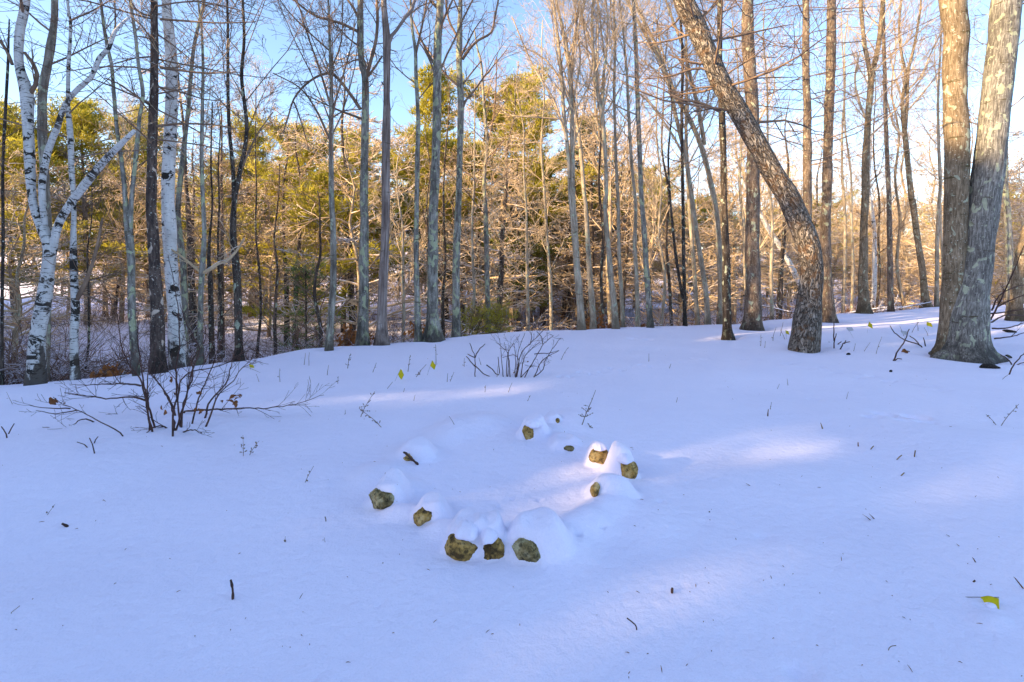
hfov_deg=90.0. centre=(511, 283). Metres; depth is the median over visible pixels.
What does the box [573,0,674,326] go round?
maple tree
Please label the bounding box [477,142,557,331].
hemlock tree
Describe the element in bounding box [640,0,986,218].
tree
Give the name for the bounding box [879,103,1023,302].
beech tree
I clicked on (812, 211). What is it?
hemlock tree
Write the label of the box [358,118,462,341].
young tree
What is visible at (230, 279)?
beech tree
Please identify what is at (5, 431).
twig
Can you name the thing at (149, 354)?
fallen log
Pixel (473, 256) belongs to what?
young tree
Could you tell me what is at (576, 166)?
pine tree
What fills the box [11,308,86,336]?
fallen log
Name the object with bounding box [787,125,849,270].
hemlock tree
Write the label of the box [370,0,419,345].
dead tree
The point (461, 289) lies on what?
hemlock tree
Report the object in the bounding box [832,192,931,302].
beech tree
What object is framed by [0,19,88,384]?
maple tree
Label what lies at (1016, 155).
bare tree
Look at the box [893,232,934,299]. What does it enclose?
beech tree
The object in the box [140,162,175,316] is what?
bare tree
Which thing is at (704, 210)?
pine tree
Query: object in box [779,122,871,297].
hemlock tree
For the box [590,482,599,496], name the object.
stone
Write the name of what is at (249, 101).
bare tree
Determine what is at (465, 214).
beech tree
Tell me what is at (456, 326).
maple tree
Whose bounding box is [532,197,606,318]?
beech tree
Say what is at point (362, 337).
maple tree
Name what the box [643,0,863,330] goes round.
tree
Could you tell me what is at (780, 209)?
hemlock tree
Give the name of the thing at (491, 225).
hemlock tree
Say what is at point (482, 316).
pine sapling
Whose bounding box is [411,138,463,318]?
hemlock tree
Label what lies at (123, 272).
bare tree
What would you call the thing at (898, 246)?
young tree
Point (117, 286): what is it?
hemlock tree
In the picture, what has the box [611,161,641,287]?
hemlock tree
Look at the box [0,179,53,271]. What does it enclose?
bare tree
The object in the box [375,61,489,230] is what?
pine tree
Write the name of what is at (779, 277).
hemlock tree
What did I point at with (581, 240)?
hemlock tree
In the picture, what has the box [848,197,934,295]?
beech tree
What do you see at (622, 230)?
hemlock tree
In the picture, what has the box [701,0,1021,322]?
tree
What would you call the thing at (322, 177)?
pine tree
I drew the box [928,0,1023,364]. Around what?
maple tree
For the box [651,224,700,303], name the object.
beech tree
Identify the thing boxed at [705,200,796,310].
beech tree
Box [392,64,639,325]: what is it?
pine tree
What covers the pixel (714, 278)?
beech tree
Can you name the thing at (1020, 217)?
beech tree
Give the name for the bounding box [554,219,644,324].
beech tree
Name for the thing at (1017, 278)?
oak tree
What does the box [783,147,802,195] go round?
bare tree
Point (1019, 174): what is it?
beech tree
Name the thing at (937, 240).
maple tree
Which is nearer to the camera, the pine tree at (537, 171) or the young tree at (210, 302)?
the young tree at (210, 302)
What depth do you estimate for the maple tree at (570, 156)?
12.98 m
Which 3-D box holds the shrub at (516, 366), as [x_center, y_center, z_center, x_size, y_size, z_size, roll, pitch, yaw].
[0.296,0.928,7.308,1.262,0.920,0.654,1,2,32]
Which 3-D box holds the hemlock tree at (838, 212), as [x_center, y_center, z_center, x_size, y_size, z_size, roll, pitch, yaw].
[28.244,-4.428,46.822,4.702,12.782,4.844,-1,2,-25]
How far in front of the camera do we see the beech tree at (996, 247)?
31.56 m
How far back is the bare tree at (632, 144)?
52.09 m
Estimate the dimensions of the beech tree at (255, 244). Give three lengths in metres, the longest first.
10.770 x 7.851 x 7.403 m
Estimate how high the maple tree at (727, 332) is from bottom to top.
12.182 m
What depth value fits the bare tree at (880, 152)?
51.57 m
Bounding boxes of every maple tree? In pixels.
[0,0,143,381]
[0,0,224,375]
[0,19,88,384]
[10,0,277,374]
[17,0,349,361]
[58,0,274,365]
[118,0,249,351]
[252,0,409,350]
[274,0,406,345]
[364,0,479,341]
[378,0,484,342]
[402,0,534,337]
[499,0,631,328]
[500,0,657,329]
[549,0,650,327]
[549,0,654,328]
[553,0,698,327]
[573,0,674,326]
[585,0,742,323]
[656,0,785,339]
[801,0,989,313]
[839,0,970,307]
[887,0,1023,306]
[913,4,1023,314]
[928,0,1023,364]
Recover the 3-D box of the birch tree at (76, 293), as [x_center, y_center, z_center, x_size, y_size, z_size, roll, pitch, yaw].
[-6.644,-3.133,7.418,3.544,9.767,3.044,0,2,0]
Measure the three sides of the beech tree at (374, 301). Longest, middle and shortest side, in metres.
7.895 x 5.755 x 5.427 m
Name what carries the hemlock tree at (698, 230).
on the snow ground
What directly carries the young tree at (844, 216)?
on the snow ground
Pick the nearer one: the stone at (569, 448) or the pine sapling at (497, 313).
the stone at (569, 448)
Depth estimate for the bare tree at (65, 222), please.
35.48 m
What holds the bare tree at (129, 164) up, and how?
on the snow ground
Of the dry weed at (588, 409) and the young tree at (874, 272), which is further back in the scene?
the young tree at (874, 272)
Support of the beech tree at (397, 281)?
on the snow ground
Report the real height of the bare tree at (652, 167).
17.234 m
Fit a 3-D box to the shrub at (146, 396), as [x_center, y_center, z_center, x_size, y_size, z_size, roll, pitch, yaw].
[-3.309,0.666,4.952,2.871,1.871,1.547,0,2,0]
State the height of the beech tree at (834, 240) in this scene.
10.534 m
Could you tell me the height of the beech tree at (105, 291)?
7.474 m
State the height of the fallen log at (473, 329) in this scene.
1.631 m
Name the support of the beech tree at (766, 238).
on the snow ground
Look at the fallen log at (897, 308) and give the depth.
20.02 m
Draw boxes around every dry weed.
[240,437,246,455]
[359,391,374,416]
[361,410,380,426]
[578,390,595,424]
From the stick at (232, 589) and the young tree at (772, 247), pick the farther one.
the young tree at (772, 247)
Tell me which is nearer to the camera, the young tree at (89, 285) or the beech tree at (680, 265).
the young tree at (89, 285)
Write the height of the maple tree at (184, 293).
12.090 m
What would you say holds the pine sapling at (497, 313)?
on the snow ground
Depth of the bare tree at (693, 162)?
64.41 m
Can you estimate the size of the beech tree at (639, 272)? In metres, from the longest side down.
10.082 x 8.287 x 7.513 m
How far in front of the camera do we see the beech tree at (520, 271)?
30.90 m
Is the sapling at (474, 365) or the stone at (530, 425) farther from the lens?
the sapling at (474, 365)
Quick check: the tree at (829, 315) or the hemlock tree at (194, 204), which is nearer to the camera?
the tree at (829, 315)
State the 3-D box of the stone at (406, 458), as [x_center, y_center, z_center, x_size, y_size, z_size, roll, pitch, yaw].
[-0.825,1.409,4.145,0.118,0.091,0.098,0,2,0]
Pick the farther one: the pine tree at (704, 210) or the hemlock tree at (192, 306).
the pine tree at (704, 210)
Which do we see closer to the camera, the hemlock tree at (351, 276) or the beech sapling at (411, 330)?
the beech sapling at (411, 330)
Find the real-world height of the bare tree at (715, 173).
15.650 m
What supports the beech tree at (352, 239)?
on the snow ground
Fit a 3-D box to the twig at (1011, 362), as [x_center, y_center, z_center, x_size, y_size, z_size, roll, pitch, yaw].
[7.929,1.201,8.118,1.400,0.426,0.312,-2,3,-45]
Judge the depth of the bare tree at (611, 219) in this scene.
24.34 m
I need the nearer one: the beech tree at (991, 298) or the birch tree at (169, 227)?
the birch tree at (169, 227)
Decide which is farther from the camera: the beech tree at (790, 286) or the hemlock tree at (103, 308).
the hemlock tree at (103, 308)
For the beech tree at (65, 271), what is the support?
on the snow ground
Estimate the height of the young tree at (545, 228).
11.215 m
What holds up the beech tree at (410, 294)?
on the snow ground
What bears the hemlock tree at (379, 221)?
on the snow ground
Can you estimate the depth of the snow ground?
3.29 m
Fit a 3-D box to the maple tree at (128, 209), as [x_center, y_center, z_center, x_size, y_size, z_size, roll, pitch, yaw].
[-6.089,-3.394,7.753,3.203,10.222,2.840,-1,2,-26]
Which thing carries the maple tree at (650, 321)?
on the snow ground
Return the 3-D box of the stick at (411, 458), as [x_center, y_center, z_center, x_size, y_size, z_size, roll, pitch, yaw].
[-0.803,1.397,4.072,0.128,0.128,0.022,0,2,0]
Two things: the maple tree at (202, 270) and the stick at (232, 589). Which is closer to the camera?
the stick at (232, 589)
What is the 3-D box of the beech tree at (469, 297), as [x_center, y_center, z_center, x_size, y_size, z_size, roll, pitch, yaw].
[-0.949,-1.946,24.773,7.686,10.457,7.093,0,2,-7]
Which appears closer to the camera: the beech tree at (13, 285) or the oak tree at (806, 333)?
the oak tree at (806, 333)
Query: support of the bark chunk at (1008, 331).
on the snow ground
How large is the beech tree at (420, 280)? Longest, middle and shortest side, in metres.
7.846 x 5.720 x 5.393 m
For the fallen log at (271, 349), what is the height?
0.967 m
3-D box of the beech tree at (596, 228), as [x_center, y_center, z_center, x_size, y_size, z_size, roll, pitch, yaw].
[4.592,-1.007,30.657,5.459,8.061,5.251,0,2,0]
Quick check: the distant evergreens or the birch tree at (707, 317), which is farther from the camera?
the distant evergreens
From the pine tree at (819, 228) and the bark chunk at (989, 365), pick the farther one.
the pine tree at (819, 228)
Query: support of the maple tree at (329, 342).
on the snow ground
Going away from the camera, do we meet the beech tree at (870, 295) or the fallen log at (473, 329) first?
the fallen log at (473, 329)
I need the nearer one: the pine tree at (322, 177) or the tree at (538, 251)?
the pine tree at (322, 177)
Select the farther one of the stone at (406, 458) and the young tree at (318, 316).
the young tree at (318, 316)
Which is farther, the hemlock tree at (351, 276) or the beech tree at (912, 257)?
the beech tree at (912, 257)
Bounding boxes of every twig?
[1,423,14,437]
[77,437,97,453]
[833,322,841,347]
[890,325,925,346]
[893,329,909,360]
[1000,354,1023,374]
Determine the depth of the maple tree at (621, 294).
13.64 m
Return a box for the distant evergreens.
[0,171,942,255]
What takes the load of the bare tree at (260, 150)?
on the snow ground
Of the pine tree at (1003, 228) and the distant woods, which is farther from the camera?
the distant woods
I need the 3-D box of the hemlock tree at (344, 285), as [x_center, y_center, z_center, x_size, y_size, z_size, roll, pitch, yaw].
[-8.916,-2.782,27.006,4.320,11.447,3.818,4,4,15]
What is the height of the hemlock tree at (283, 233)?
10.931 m
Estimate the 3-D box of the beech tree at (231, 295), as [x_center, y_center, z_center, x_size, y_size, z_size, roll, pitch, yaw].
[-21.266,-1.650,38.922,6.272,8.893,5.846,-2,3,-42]
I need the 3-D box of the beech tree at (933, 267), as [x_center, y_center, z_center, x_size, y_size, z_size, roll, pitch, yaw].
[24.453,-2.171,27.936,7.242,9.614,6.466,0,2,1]
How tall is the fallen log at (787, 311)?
0.861 m
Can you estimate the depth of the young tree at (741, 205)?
18.44 m
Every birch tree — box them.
[0,0,178,379]
[13,0,135,385]
[161,0,264,369]
[605,0,770,324]
[629,0,779,324]
[728,132,819,286]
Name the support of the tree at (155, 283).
on the snow ground
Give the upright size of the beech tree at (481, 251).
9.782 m
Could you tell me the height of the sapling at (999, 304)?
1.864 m
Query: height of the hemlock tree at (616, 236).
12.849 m
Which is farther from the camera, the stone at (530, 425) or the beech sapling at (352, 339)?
the beech sapling at (352, 339)
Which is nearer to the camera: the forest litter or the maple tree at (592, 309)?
the forest litter
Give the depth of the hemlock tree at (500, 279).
20.38 m
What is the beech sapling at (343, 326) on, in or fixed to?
on the snow ground
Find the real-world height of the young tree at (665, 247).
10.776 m
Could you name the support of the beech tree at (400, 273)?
on the snow ground
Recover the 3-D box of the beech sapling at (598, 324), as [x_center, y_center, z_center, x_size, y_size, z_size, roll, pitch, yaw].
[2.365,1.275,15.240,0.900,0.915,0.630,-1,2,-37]
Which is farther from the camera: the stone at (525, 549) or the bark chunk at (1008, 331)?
the bark chunk at (1008, 331)
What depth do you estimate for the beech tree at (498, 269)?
31.70 m
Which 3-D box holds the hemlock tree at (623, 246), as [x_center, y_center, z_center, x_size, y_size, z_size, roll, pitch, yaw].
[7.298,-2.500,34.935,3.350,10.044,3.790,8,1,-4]
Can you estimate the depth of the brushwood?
13.00 m
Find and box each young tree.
[0,140,149,377]
[146,98,285,363]
[157,74,281,360]
[187,43,329,357]
[242,140,315,354]
[244,162,377,347]
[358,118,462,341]
[391,92,482,302]
[410,64,502,336]
[421,47,511,333]
[423,9,527,333]
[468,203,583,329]
[479,17,565,330]
[495,20,582,329]
[553,12,651,328]
[616,0,769,325]
[622,1,703,325]
[623,28,715,325]
[707,20,783,295]
[717,1,812,319]
[810,2,889,312]
[817,0,893,311]
[838,34,916,307]
[846,55,920,307]
[850,6,931,309]
[908,17,970,280]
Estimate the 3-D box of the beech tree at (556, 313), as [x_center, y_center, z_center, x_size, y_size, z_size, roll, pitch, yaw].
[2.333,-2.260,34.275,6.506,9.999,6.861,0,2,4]
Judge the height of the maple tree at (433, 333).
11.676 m
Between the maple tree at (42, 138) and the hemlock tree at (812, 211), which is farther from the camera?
the hemlock tree at (812, 211)
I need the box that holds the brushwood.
[0,278,1023,384]
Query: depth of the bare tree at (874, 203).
42.93 m
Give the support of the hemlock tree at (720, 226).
on the snow ground
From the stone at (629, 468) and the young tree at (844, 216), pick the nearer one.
the stone at (629, 468)
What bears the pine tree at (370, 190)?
on the snow ground
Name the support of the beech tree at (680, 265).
on the snow ground
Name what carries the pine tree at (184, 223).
on the snow ground
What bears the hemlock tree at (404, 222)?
on the snow ground
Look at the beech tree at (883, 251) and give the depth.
48.02 m
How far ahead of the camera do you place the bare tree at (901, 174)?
31.68 m
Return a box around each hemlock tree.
[90,235,124,316]
[91,191,147,320]
[93,258,125,313]
[97,43,257,361]
[139,131,230,352]
[161,95,278,358]
[177,148,207,194]
[242,102,328,349]
[248,113,328,345]
[287,42,400,332]
[313,126,380,331]
[347,118,425,301]
[375,182,452,282]
[410,201,494,282]
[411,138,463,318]
[429,132,497,335]
[450,106,509,321]
[452,67,554,329]
[474,182,506,304]
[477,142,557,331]
[507,130,562,325]
[537,178,598,329]
[541,72,617,325]
[543,141,599,324]
[544,122,623,318]
[546,64,650,323]
[558,110,630,282]
[580,141,636,310]
[583,115,654,311]
[587,113,662,320]
[595,146,651,320]
[596,137,661,300]
[597,180,632,280]
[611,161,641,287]
[674,174,716,290]
[680,122,762,322]
[690,139,744,304]
[731,153,788,289]
[735,86,835,319]
[761,156,799,275]
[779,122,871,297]
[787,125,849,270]
[787,168,821,295]
[812,169,848,277]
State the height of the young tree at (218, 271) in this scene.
7.590 m
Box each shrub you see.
[54,255,338,436]
[492,320,563,377]
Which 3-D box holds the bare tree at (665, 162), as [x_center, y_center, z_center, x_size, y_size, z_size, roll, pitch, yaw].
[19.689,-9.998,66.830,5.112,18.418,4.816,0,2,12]
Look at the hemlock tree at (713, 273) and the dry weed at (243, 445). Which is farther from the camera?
the hemlock tree at (713, 273)
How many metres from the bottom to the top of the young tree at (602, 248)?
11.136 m
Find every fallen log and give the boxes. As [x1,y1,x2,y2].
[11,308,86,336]
[51,338,207,376]
[252,339,289,351]
[409,292,502,334]
[462,313,484,334]
[762,298,793,315]
[846,296,901,312]
[873,301,931,312]
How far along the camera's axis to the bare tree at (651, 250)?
24.16 m
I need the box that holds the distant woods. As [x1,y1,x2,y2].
[0,171,942,262]
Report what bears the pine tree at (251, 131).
on the snow ground
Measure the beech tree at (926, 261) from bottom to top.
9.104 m
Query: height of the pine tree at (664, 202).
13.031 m
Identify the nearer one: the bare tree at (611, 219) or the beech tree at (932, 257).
the bare tree at (611, 219)
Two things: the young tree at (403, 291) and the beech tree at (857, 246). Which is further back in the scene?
the beech tree at (857, 246)
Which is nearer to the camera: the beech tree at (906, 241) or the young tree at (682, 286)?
the young tree at (682, 286)
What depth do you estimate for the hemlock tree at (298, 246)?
22.15 m
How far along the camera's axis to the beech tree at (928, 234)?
36.47 m
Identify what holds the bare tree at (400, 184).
on the snow ground
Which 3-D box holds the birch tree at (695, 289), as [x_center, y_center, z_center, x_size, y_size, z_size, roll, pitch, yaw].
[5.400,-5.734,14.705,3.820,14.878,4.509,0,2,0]
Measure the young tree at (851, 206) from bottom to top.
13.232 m
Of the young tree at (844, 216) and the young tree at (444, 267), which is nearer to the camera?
the young tree at (444, 267)
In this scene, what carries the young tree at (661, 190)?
on the snow ground
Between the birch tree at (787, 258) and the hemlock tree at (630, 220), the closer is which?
the birch tree at (787, 258)
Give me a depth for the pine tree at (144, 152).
34.26 m
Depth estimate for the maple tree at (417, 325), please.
10.92 m
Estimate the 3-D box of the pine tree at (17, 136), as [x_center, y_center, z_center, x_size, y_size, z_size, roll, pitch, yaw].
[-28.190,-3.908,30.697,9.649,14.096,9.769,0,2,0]
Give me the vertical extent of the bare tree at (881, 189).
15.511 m
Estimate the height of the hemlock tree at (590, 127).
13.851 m
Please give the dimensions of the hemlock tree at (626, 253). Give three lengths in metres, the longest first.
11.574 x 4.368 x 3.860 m
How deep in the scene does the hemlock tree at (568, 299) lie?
29.58 m
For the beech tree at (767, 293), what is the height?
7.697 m
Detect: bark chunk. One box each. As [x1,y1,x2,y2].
[979,363,1000,368]
[1002,329,1016,332]
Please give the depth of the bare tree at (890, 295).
18.72 m
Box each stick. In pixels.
[230,579,233,599]
[403,452,418,464]
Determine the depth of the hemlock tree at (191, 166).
44.84 m
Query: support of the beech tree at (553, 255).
on the snow ground
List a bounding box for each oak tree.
[582,0,883,352]
[1004,225,1023,321]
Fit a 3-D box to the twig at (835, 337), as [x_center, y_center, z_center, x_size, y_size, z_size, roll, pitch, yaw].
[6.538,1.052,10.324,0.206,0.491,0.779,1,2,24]
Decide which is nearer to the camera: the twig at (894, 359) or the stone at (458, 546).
the stone at (458, 546)
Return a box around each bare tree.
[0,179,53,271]
[50,153,95,258]
[88,83,158,322]
[92,83,161,256]
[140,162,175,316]
[222,52,291,307]
[227,117,276,288]
[377,141,412,279]
[549,2,655,324]
[608,121,648,197]
[609,92,685,297]
[631,111,686,298]
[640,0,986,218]
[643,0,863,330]
[650,142,677,262]
[677,139,705,198]
[694,154,734,293]
[695,70,784,323]
[697,20,823,263]
[700,160,730,221]
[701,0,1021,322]
[762,120,820,301]
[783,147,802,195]
[816,144,878,287]
[833,149,896,294]
[842,116,906,293]
[868,63,943,308]
[871,163,899,239]
[880,170,920,246]
[893,113,943,255]
[1008,133,1023,195]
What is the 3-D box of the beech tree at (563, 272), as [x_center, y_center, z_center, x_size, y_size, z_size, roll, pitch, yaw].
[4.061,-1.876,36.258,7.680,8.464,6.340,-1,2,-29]
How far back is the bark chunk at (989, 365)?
8.09 m
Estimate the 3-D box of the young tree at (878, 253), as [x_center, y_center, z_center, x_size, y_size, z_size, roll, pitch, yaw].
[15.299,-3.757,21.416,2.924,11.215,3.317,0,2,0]
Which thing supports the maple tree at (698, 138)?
on the snow ground
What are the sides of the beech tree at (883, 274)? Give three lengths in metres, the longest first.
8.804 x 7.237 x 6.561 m
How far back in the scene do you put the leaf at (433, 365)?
7.47 m
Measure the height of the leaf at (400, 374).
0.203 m
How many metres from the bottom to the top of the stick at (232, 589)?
0.117 m
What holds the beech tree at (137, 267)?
on the snow ground
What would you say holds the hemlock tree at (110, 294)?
on the snow ground
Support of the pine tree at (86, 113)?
on the snow ground
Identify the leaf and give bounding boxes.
[971,596,998,608]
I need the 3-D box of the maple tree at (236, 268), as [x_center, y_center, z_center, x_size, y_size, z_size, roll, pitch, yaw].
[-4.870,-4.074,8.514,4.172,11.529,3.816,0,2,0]
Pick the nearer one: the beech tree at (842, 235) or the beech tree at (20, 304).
the beech tree at (20, 304)
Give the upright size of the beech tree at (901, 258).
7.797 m
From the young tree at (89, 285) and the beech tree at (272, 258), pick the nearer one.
the young tree at (89, 285)
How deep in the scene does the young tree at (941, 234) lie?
22.95 m
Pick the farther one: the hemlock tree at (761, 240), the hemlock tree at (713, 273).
the hemlock tree at (761, 240)
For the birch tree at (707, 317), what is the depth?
14.86 m
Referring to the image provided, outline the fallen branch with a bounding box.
[13,389,122,435]
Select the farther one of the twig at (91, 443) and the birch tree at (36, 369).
the birch tree at (36, 369)
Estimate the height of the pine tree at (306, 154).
12.133 m
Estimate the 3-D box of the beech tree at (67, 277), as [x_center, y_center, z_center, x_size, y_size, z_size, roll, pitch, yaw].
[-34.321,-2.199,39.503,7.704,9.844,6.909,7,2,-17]
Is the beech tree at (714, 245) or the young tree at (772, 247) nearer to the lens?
the young tree at (772, 247)
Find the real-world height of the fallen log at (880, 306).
0.900 m
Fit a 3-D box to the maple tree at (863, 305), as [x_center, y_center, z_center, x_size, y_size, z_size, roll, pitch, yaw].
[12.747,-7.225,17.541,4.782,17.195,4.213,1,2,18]
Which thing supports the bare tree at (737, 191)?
on the snow ground
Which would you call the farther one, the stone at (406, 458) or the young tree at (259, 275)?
the young tree at (259, 275)
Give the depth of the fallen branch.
4.62 m
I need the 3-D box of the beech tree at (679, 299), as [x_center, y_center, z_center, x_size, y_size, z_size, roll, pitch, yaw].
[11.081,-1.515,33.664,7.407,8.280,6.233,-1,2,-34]
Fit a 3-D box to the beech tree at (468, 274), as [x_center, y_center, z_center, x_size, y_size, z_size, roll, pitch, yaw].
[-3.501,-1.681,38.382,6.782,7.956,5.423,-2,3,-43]
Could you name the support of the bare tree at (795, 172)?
on the snow ground
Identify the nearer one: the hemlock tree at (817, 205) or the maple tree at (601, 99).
the maple tree at (601, 99)
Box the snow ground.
[0,237,1023,681]
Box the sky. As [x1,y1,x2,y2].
[0,0,1023,248]
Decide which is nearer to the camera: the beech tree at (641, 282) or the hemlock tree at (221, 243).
the hemlock tree at (221, 243)
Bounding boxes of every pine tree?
[0,87,164,324]
[0,93,99,321]
[78,104,225,317]
[102,152,271,313]
[195,105,358,321]
[206,107,326,315]
[242,161,409,318]
[317,123,401,315]
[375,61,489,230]
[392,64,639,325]
[533,111,651,318]
[600,163,704,289]
[660,190,781,308]
[735,188,869,297]
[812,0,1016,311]
[933,181,1023,302]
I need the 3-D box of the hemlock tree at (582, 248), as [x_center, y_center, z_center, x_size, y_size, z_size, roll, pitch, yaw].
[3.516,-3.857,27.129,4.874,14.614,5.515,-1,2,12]
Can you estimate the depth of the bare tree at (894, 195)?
59.22 m
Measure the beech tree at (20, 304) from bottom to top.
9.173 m
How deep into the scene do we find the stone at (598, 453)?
4.04 m
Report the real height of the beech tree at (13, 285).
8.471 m
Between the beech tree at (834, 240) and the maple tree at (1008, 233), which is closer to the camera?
the maple tree at (1008, 233)
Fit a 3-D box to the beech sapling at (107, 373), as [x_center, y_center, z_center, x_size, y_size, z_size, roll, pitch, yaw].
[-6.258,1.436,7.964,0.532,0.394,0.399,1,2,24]
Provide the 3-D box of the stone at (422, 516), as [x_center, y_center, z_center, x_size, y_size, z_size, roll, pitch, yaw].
[-0.544,1.439,3.177,0.131,0.134,0.135,-1,2,-34]
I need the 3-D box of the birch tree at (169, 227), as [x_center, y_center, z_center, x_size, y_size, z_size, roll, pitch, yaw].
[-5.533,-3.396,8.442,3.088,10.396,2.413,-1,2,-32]
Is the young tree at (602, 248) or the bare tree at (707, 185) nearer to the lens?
the young tree at (602, 248)
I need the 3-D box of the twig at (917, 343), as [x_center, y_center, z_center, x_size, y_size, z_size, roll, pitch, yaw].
[7.937,1.077,10.289,0.810,0.494,0.202,0,2,0]
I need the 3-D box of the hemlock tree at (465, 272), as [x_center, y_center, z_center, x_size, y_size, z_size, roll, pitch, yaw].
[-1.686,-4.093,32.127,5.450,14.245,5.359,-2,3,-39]
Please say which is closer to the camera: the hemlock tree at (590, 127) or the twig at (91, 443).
the twig at (91, 443)
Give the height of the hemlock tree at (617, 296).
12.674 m
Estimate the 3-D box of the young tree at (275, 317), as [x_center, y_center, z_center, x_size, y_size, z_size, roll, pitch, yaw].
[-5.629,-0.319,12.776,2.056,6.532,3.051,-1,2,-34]
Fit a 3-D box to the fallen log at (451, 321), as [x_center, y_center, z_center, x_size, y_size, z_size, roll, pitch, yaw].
[-0.685,1.033,15.199,4.689,1.681,1.024,0,2,-12]
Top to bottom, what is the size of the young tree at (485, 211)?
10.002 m
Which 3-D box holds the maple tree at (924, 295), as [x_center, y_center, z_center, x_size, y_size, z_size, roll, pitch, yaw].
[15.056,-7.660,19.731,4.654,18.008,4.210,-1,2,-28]
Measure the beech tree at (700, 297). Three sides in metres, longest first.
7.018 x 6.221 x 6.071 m
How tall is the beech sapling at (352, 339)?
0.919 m
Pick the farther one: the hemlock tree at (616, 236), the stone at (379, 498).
the hemlock tree at (616, 236)
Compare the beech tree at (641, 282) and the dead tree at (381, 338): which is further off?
the beech tree at (641, 282)
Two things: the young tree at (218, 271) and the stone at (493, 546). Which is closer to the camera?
the stone at (493, 546)
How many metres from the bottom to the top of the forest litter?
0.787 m
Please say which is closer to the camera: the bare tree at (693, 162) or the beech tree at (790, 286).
the beech tree at (790, 286)
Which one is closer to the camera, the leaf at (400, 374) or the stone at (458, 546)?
the stone at (458, 546)
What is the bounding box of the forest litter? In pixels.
[2,348,1021,675]
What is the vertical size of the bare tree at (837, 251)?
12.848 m
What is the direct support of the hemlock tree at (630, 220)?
on the snow ground
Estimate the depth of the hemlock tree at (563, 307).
32.25 m
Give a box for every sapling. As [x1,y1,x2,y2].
[89,363,128,377]
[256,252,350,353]
[335,326,356,346]
[342,322,374,344]
[403,316,424,341]
[460,298,503,335]
[466,344,499,376]
[470,295,518,333]
[585,311,603,328]
[990,245,1023,338]
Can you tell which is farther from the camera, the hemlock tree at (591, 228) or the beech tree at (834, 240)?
the beech tree at (834, 240)
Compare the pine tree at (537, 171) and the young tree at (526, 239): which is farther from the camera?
the pine tree at (537, 171)
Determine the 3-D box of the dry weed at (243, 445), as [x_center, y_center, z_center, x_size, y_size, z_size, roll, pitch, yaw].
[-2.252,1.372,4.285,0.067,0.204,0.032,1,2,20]
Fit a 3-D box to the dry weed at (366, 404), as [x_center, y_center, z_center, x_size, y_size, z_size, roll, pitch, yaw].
[-1.507,1.268,5.338,0.178,0.311,0.078,0,2,0]
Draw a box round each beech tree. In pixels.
[0,136,126,365]
[0,175,114,338]
[22,199,112,309]
[32,216,96,295]
[67,154,246,321]
[78,221,139,318]
[92,202,197,319]
[157,166,253,314]
[188,164,342,338]
[195,156,290,316]
[203,240,264,315]
[261,110,475,345]
[337,247,396,303]
[372,212,482,311]
[377,234,421,298]
[387,204,450,299]
[396,232,438,295]
[397,187,484,319]
[420,136,576,333]
[424,217,496,306]
[449,180,553,323]
[462,202,498,300]
[470,210,558,319]
[475,187,559,315]
[509,181,583,323]
[515,185,597,308]
[521,216,600,309]
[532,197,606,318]
[544,204,633,329]
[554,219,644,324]
[582,195,662,298]
[606,229,668,309]
[625,200,720,320]
[625,204,742,326]
[628,138,764,325]
[648,209,738,310]
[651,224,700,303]
[675,239,743,307]
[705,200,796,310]
[731,203,856,318]
[734,210,798,300]
[739,166,813,297]
[762,178,870,302]
[831,184,934,306]
[831,202,877,280]
[832,187,911,303]
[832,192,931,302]
[832,195,934,298]
[832,196,915,296]
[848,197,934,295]
[854,214,939,303]
[869,152,1023,306]
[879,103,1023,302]
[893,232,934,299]
[894,178,1004,286]
[895,182,1004,300]
[910,196,996,301]
[915,197,1022,302]
[928,168,1023,302]
[990,152,1023,298]
[990,185,1023,302]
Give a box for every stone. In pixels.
[369,488,393,508]
[403,453,412,460]
[413,507,431,525]
[444,519,478,561]
[480,527,504,559]
[512,538,540,561]
[522,418,542,439]
[564,445,573,450]
[588,441,607,463]
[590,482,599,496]
[616,453,637,478]
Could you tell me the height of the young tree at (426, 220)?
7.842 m
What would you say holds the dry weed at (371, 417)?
on the snow ground
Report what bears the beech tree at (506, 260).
on the snow ground
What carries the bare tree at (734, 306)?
on the snow ground
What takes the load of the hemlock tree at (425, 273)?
on the snow ground
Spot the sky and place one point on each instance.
(400, 84)
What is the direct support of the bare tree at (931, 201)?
on the snow ground
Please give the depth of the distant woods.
89.41 m
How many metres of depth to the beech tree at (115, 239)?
28.08 m
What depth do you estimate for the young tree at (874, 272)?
21.90 m
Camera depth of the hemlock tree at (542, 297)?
31.83 m

